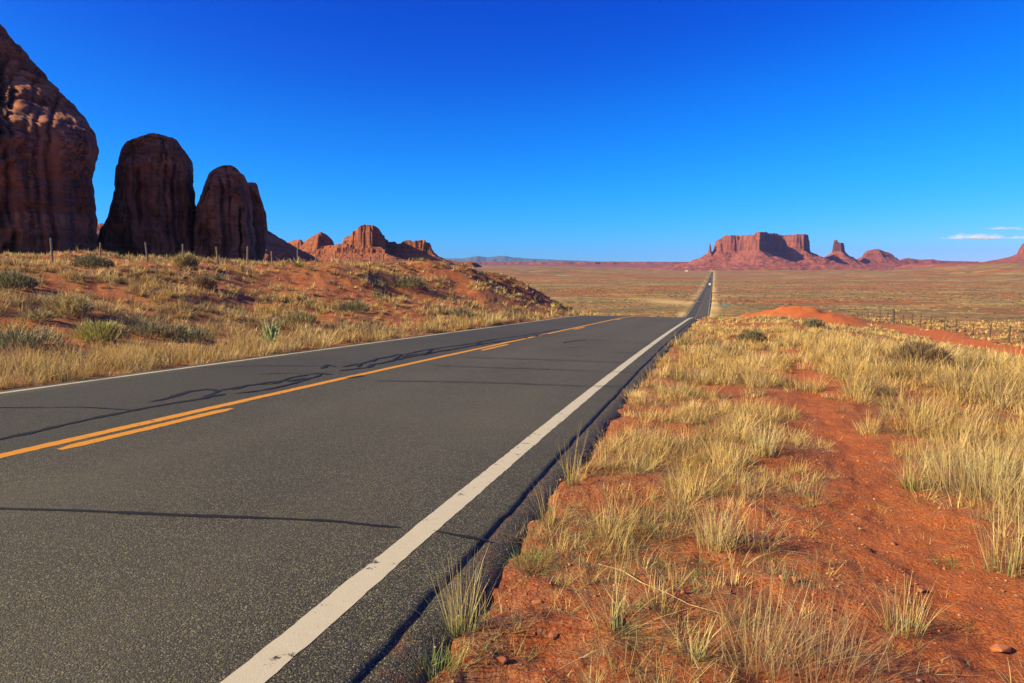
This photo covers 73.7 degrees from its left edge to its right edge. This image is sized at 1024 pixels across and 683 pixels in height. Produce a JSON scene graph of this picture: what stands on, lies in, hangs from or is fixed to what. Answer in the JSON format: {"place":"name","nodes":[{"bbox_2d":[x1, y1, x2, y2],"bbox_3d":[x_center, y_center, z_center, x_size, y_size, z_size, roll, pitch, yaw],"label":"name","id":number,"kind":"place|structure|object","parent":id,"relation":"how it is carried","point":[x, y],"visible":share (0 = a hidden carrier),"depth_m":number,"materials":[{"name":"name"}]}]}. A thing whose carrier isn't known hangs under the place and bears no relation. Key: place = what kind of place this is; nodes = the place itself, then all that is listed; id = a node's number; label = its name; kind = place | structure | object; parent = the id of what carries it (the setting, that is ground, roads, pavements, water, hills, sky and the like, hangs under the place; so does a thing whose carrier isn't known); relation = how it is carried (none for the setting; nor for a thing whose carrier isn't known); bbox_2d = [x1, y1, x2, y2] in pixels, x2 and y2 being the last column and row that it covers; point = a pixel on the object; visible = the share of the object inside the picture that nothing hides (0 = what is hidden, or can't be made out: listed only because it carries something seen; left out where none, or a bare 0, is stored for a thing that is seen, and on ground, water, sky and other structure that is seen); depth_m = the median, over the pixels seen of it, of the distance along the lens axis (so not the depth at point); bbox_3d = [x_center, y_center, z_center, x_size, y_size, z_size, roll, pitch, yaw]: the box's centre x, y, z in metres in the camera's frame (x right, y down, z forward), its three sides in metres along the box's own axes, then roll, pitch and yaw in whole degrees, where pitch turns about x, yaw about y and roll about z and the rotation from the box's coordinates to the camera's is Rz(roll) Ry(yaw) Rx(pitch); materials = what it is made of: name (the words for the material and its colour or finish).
{"place":"outdoors","nodes":[
{"label":"outdoors","id":0,"kind":"place"},
{"bbox_2d":[97,223,103,247],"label":"butte","id":1,"kind":"object","parent":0,"point":[99,225],"visible":0.03,"depth_m":1485.49,"materials":[{"name":"stone"}]},
{"bbox_2d":[0,272,712,682],"bbox_3d":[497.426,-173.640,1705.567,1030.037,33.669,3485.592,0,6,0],"label":"road","id":2,"kind":"structure","parent":0,"point":[104,596],"depth_m":5.13,"materials":[{"name":"grey asphalt"}]},
{"bbox_2d":[58,408,233,449],"bbox_3d":[-3.851,0.916,7.434,0.166,0.101,2.381,2,7,16],"label":"road marking","id":3,"kind":"object","parent":2,"relation":"on","point":[136,430],"visible":1,"depth_m":7.19,"materials":[{"name":"yellow paint"}]},
{"bbox_2d":[0,329,654,540],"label":"crack seal","id":4,"kind":"object","parent":2,"relation":"on","point":[212,515],"visible":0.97,"depth_m":8.18,"materials":[{"name":"black asphalt"}]},
{"bbox_2d":[0,291,702,393],"bbox_3d":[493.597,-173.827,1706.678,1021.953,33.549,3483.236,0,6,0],"label":"road marking","id":5,"kind":"object","parent":2,"relation":"on","point":[232,361],"visible":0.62,"depth_m":13.44,"materials":[{"name":"white paint"}]},
{"bbox_2d":[0,282,709,457],"bbox_3d":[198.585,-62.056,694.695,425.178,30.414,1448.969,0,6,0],"label":"road marking","id":6,"kind":"object","parent":2,"relation":"on","point":[32,448],"visible":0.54,"depth_m":8.40,"materials":[{"name":"yellow paint"}]},
{"bbox_2d":[220,279,712,682],"bbox_3d":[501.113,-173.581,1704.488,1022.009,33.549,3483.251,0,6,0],"label":"road marking","id":7,"kind":"object","parent":2,"relation":"on","point":[268,661],"visible":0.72,"depth_m":3.65,"materials":[{"name":"white paint"}]},
{"bbox_2d":[482,344,508,349],"bbox_3d":[-0.465,0.157,19.133,0.154,0.108,2.380,2,7,16],"label":"road marking","id":8,"kind":"object","parent":2,"relation":"on","point":[495,347],"visible":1,"depth_m":18.99,"materials":[{"name":"yellow paint"}]},
{"bbox_2d":[0,252,1023,682],"bbox_3d":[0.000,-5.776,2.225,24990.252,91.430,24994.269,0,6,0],"label":"ground","id":9,"kind":"structure","parent":0,"point":[996,618],"depth_m":4.86,"materials":[{"name":"red soil"}]},
{"bbox_2d":[0,267,40,290],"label":"sagebrush","id":10,"kind":"object","parent":9,"relation":"on","point":[14,280],"visible":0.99,"depth_m":23.30,"materials":[{"name":"green plant"}]},
{"bbox_2d":[0,323,73,354],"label":"sagebrush","id":11,"kind":"object","parent":9,"relation":"on","point":[22,340],"visible":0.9,"depth_m":13.47,"materials":[{"name":"green plant"}]},
{"bbox_2d":[13,307,65,321],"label":"dry bush","id":12,"kind":"object","parent":9,"relation":"on","point":[35,314],"visible":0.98,"depth_m":16.89,"materials":[{"name":"beige plant"}]},
{"bbox_2d":[0,24,98,254],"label":"sandstone monolith","id":13,"kind":"object","parent":9,"relation":"on","point":[49,150],"visible":0.95,"depth_m":162.09,"materials":[{"name":"brown stone"}]},
{"bbox_2d":[33,289,100,317],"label":"dry bush","id":14,"kind":"object","parent":9,"relation":"on","point":[78,306],"visible":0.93,"depth_m":18.24,"materials":[{"name":"beige plant"}]},
{"bbox_2d":[69,252,115,267],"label":"sagebrush","id":15,"kind":"object","parent":9,"relation":"on","point":[92,261],"visible":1,"depth_m":29.19,"materials":[{"name":"green plant"}]},
{"bbox_2d":[67,317,132,343],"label":"rabbitbrush","id":16,"kind":"object","parent":9,"relation":"on","point":[103,331],"visible":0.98,"depth_m":15.54,"materials":[{"name":"green plant"}]},
{"bbox_2d":[97,133,195,257],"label":"sandstone monolith","id":17,"kind":"object","parent":9,"relation":"on","point":[152,205],"visible":0.88,"depth_m":190.89,"materials":[{"name":"brown stone"}]},
{"bbox_2d":[122,320,195,338],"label":"sagebrush","id":18,"kind":"object","parent":9,"relation":"on","point":[155,328],"visible":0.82,"depth_m":17.42,"materials":[{"name":"green plant"}]},
{"bbox_2d":[151,324,218,342],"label":"sagebrush","id":19,"kind":"object","parent":9,"relation":"on","point":[194,335],"visible":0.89,"depth_m":17.47,"materials":[{"name":"green plant"}]},
{"bbox_2d":[170,251,200,267],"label":"sagebrush","id":20,"kind":"object","parent":9,"relation":"on","point":[184,259],"visible":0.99,"depth_m":35.19,"materials":[{"name":"plant"}]},
{"bbox_2d":[0,238,396,263],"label":"wire fence","id":21,"kind":"object","parent":9,"relation":"on","point":[52,259],"visible":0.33,"depth_m":38.94,"materials":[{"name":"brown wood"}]},
{"bbox_2d":[187,274,219,287],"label":"sagebrush","id":22,"kind":"object","parent":9,"relation":"on","point":[205,281],"visible":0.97,"depth_m":29.67,"materials":[{"name":"plant"}]},
{"bbox_2d":[96,231,319,262],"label":"rock ridge","id":23,"kind":"object","parent":9,"relation":"on","point":[278,246],"visible":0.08,"depth_m":704.56,"materials":[{"name":"stone"}]},
{"bbox_2d":[193,165,267,262],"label":"sandstone monolith","id":24,"kind":"object","parent":9,"relation":"on","point":[230,218],"visible":0.88,"depth_m":195.42,"materials":[{"name":"brown stone"}]},
{"bbox_2d":[257,321,281,344],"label":"yucca","id":25,"kind":"object","parent":9,"relation":"on","point":[273,331],"visible":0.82,"depth_m":18.35,"materials":[{"name":"green plant"}]},
{"bbox_2d":[275,308,323,325],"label":"dry bush","id":26,"kind":"object","parent":9,"relation":"on","point":[297,316],"visible":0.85,"depth_m":24.07,"materials":[{"name":"plant"}]},
{"bbox_2d":[288,232,333,254],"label":"rock dome","id":27,"kind":"object","parent":9,"relation":"on","point":[314,243],"visible":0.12,"depth_m":1213.89,"materials":[{"name":"stone"}]},
{"bbox_2d":[332,299,370,312],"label":"sagebrush","id":28,"kind":"object","parent":9,"relation":"on","point":[352,306],"visible":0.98,"depth_m":30.64,"materials":[{"name":"green plant"}]},
{"bbox_2d":[312,224,410,261],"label":"butte","id":29,"kind":"object","parent":9,"relation":"on","point":[363,242],"visible":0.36,"depth_m":1137.76,"materials":[{"name":"stone"}]},
{"bbox_2d":[386,276,428,288],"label":"sagebrush","id":30,"kind":"object","parent":9,"relation":"on","point":[409,280],"visible":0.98,"depth_m":42.04,"materials":[{"name":"green plant"}]},
{"bbox_2d":[388,240,481,266],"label":"butte","id":31,"kind":"object","parent":9,"relation":"on","point":[407,249],"visible":0.41,"depth_m":1209.82,"materials":[{"name":"stone"}]},
{"bbox_2d":[447,307,477,318],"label":"sagebrush","id":32,"kind":"object","parent":9,"relation":"on","point":[459,311],"visible":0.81,"depth_m":33.91,"materials":[{"name":"green plant"}]},
{"bbox_2d":[496,656,508,663],"bbox_3d":[-0.035,1.312,2.816,0.046,0.033,0.043,5,8,38],"label":"stone","id":33,"kind":"object","parent":9,"relation":"on","point":[503,659],"visible":1,"depth_m":2.80,"materials":[{"name":"orange stone"}]},
{"bbox_2d":[0,245,1023,682],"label":"dry grass","id":34,"kind":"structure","parent":9,"relation":"on","point":[1000,375],"depth_m":12.50,"materials":[{"name":"beige plant"}]},
{"bbox_2d":[357,318,700,682],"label":"road edge","id":35,"kind":"object","parent":9,"relation":"on","point":[420,629],"visible":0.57,"depth_m":3.65,"materials":[{"name":"asphalt"}]},
{"bbox_2d":[382,632,488,682],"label":"grass tuft","id":36,"kind":"object","parent":35,"relation":"on","point":[433,669],"visible":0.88,"depth_m":2.75,"materials":[{"name":"beige plant"}]},
{"bbox_2d":[403,539,536,638],"bbox_3d":[-0.206,1.112,3.050,0.501,0.426,0.571,3,7,23],"label":"grass tuft","id":37,"kind":"object","parent":35,"relation":"on","point":[455,625],"visible":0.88,"depth_m":3.08,"materials":[{"name":"plant"}]},
{"bbox_2d":[489,534,569,585],"bbox_3d":[0.097,1.170,3.740,0.560,0.163,0.504,0,6,0],"label":"grass tuft","id":38,"kind":"object","parent":9,"relation":"on","point":[533,558],"visible":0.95,"depth_m":3.78,"materials":[{"name":"beige plant"}]},
{"bbox_2d":[531,600,542,605],"bbox_3d":[0.119,1.267,3.310,0.040,0.026,0.051,-3,7,-26],"label":"stone","id":39,"kind":"object","parent":9,"relation":"on","point":[534,602],"visible":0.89,"depth_m":3.30,"materials":[{"name":"orange stone"}]},
{"bbox_2d":[525,483,574,521],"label":"grass tuft","id":40,"kind":"object","parent":9,"relation":"on","point":[543,510],"visible":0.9,"depth_m":4.55,"materials":[{"name":"beige plant"}]},
{"bbox_2d":[548,632,557,638],"bbox_3d":[0.179,1.299,3.013,0.040,0.024,0.030,-2,7,-21],"label":"stone","id":41,"kind":"object","parent":9,"relation":"on","point":[551,635],"visible":0.97,"depth_m":3.01,"materials":[{"name":"orange stone"}]},
{"bbox_2d":[554,431,598,486],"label":"grass tuft","id":42,"kind":"object","parent":9,"relation":"on","point":[566,479],"visible":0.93,"depth_m":5.37,"materials":[{"name":"beige plant"}]},
{"bbox_2d":[517,555,704,674],"bbox_3d":[0.507,1.156,3.003,1.000,0.411,0.852,0,6,0],"label":"grass tuft","id":43,"kind":"object","parent":9,"relation":"on","point":[618,623],"visible":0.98,"depth_m":3.02,"materials":[{"name":"beige plant"}]},
{"bbox_2d":[599,564,720,613],"bbox_3d":[0.699,1.232,3.438,0.086,0.051,0.770,-5,8,-39],"label":"dry stalk","id":44,"kind":"object","parent":9,"relation":"on","point":[661,590],"visible":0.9,"depth_m":3.34,"materials":[{"name":"plant"}]},
{"bbox_2d":[360,261,1023,323],"bbox_3d":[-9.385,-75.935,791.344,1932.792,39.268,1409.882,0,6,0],"label":"plain scrub","id":45,"kind":"object","parent":9,"relation":"on","point":[891,298],"visible":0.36,"depth_m":506.80,"materials":[{"name":"beige plant"}]},
{"bbox_2d":[651,611,745,663],"bbox_3d":[0.756,1.218,2.850,0.472,0.220,0.390,4,8,33],"label":"grass tuft","id":46,"kind":"object","parent":9,"relation":"on","point":[697,648],"visible":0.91,"depth_m":2.84,"materials":[{"name":"beige plant"}]},
{"bbox_2d":[686,562,720,582],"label":"weed","id":47,"kind":"object","parent":9,"relation":"on","point":[702,573],"visible":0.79,"depth_m":3.64,"materials":[{"name":"plant"}]},
{"bbox_2d":[670,486,762,561],"bbox_3d":[1.214,1.051,4.090,0.588,0.348,0.668,5,8,40],"label":"grass tuft","id":48,"kind":"object","parent":9,"relation":"on","point":[715,540],"visible":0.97,"depth_m":4.06,"materials":[{"name":"beige plant"}]},
{"bbox_2d":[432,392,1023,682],"bbox_3d":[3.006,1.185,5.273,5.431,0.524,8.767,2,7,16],"label":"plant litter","id":49,"kind":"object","parent":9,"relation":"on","point":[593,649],"visible":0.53,"depth_m":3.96,"materials":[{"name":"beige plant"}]},
{"bbox_2d":[734,329,768,342],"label":"sagebrush","id":50,"kind":"object","parent":9,"relation":"on","point":[753,334],"visible":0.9,"depth_m":22.85,"materials":[{"name":"green plant"}]},
{"bbox_2d":[741,420,789,458],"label":"grass tuft","id":51,"kind":"object","parent":9,"relation":"on","point":[769,448],"visible":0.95,"depth_m":6.40,"materials":[{"name":"beige plant"}]},
{"bbox_2d":[703,496,834,564],"bbox_3d":[1.464,1.092,4.034,0.844,0.400,0.760,6,9,44],"label":"grass tuft","id":52,"kind":"object","parent":9,"relation":"on","point":[754,540],"visible":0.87,"depth_m":4.07,"materials":[{"name":"beige plant"}]},
{"bbox_2d":[636,232,902,270],"bbox_3d":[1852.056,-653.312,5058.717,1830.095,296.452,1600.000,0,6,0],"label":"mesa","id":53,"kind":"structure","parent":9,"relation":"on","point":[764,251],"depth_m":4827.47,"materials":[{"name":"stone"}]},
{"bbox_2d":[654,555,909,682],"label":"grass tuft","id":54,"kind":"object","parent":9,"relation":"on","point":[752,647],"visible":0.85,"depth_m":2.80,"materials":[{"name":"beige plant"}]},
{"bbox_2d":[791,576,800,581],"bbox_3d":[1.476,1.235,3.556,0.048,0.034,0.032,0,6,0],"label":"stone","id":55,"kind":"object","parent":9,"relation":"on","point":[796,579],"visible":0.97,"depth_m":3.54,"materials":[{"name":"beige stone"}]},
{"bbox_2d":[801,317,827,327],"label":"sagebrush","id":56,"kind":"object","parent":9,"relation":"on","point":[816,322],"visible":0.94,"depth_m":34.62,"materials":[{"name":"green plant"}]},
{"bbox_2d":[670,557,960,682],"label":"grass tuft","id":57,"kind":"object","parent":9,"relation":"on","point":[823,650],"visible":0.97,"depth_m":2.72,"materials":[{"name":"beige plant"}]},
{"bbox_2d":[823,240,884,267],"bbox_3d":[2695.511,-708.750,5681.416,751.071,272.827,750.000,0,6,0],"label":"butte","id":58,"kind":"object","parent":9,"relation":"on","point":[838,254],"visible":0.33,"depth_m":5578.55,"materials":[{"name":"stone"}]},
{"bbox_2d":[857,249,909,267],"bbox_3d":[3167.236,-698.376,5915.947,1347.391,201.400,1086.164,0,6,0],"label":"rock dome","id":59,"kind":"object","parent":9,"relation":"on","point":[877,257],"visible":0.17,"depth_m":5769.49,"materials":[{"name":"stone"}]},
{"bbox_2d":[833,569,1004,640],"bbox_3d":[1.797,1.187,3.045,0.360,0.273,0.603,-4,7,-31],"label":"grass tuft","id":60,"kind":"object","parent":9,"relation":"on","point":[903,624],"visible":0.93,"depth_m":3.09,"materials":[{"name":"beige plant"}]},
{"bbox_2d":[875,337,962,370],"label":"sagebrush","id":61,"kind":"object","parent":9,"relation":"on","point":[919,350],"visible":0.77,"depth_m":14.04,"materials":[{"name":"green plant"}]},
{"bbox_2d":[880,441,958,491],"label":"grass tuft","id":62,"kind":"object","parent":9,"relation":"on","point":[911,483],"visible":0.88,"depth_m":5.40,"materials":[{"name":"beige plant"}]},
{"bbox_2d":[917,587,926,592],"bbox_3d":[2.138,1.300,3.567,0.039,0.030,0.038,-3,7,-25],"label":"stone","id":63,"kind":"object","parent":9,"relation":"on","point":[919,589],"visible":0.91,"depth_m":3.56,"materials":[{"name":"orange stone"}]},
{"bbox_2d":[901,258,977,263],"bbox_3d":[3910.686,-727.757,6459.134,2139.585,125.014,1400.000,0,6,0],"label":"rock ridge","id":64,"kind":"object","parent":9,"relation":"on","point":[917,261],"visible":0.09,"depth_m":6269.93,"materials":[{"name":"stone"}]},
{"bbox_2d":[857,309,1022,343],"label":"wire fence","id":65,"kind":"object","parent":9,"relation":"on","point":[893,315],"visible":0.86,"depth_m":72.09,"materials":[{"name":"metal"}]},
{"bbox_2d":[923,553,972,570],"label":"weed","id":66,"kind":"object","parent":9,"relation":"on","point":[951,560],"visible":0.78,"depth_m":3.91,"materials":[{"name":"green plant"}]},
{"bbox_2d":[874,420,1023,510],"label":"grass clump","id":67,"kind":"object","parent":9,"relation":"on","point":[1008,478],"visible":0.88,"depth_m":5.28,"materials":[{"name":"beige plant"}]},
{"bbox_2d":[925,610,988,647],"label":"weed","id":68,"kind":"object","parent":9,"relation":"on","point":[957,626],"visible":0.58,"depth_m":3.19,"materials":[{"name":"plant"}]},
{"bbox_2d":[895,243,1023,267],"bbox_3d":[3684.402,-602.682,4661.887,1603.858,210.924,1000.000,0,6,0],"label":"butte","id":69,"kind":"object","parent":9,"relation":"on","point":[1018,257],"visible":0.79,"depth_m":4557.08,"materials":[{"name":"stone"}]},
{"bbox_2d":[965,480,1023,578],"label":"grass tuft","id":70,"kind":"object","parent":9,"relation":"on","point":[1009,561],"visible":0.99,"depth_m":3.73,"materials":[{"name":"beige plant"}]},
{"bbox_2d":[990,643,1010,651],"bbox_3d":[2.131,1.341,2.977,0.066,0.032,0.055,-2,7,-18],"label":"stone","id":71,"kind":"object","parent":9,"relation":"on","point":[999,647],"visible":1,"depth_m":2.97,"materials":[{"name":"orange stone"}]},
{"bbox_2d":[1009,605,1019,610],"bbox_3d":[2.434,1.297,3.314,0.049,0.027,0.028,0,6,0],"label":"stone","id":72,"kind":"object","parent":9,"relation":"on","point":[1013,608],"visible":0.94,"depth_m":3.30,"materials":[{"name":"orange stone"}]},
{"bbox_2d":[0,0,1023,261],"label":"sky","id":73,"kind":"structure","parent":0,"point":[578,130],"materials":[{"name":"blue"}]},
{"bbox_2d":[444,256,592,261],"bbox_3d":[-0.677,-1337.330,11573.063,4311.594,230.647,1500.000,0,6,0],"label":"hills","id":74,"kind":"structure","parent":0,"point":[492,259],"depth_m":11318.13,"materials":[{"name":"stone"}]},
{"bbox_2d":[474,261,686,267],"bbox_3d":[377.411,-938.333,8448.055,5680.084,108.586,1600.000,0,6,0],"label":"hills","id":75,"kind":"structure","parent":0,"point":[611,264],"depth_m":8137.85,"materials":[{"name":"stone"}]},
{"bbox_2d":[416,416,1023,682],"bbox_3d":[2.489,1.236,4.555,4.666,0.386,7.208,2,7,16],"label":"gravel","id":76,"kind":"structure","parent":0,"point":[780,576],"depth_m":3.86,"materials":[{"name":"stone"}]}
]}

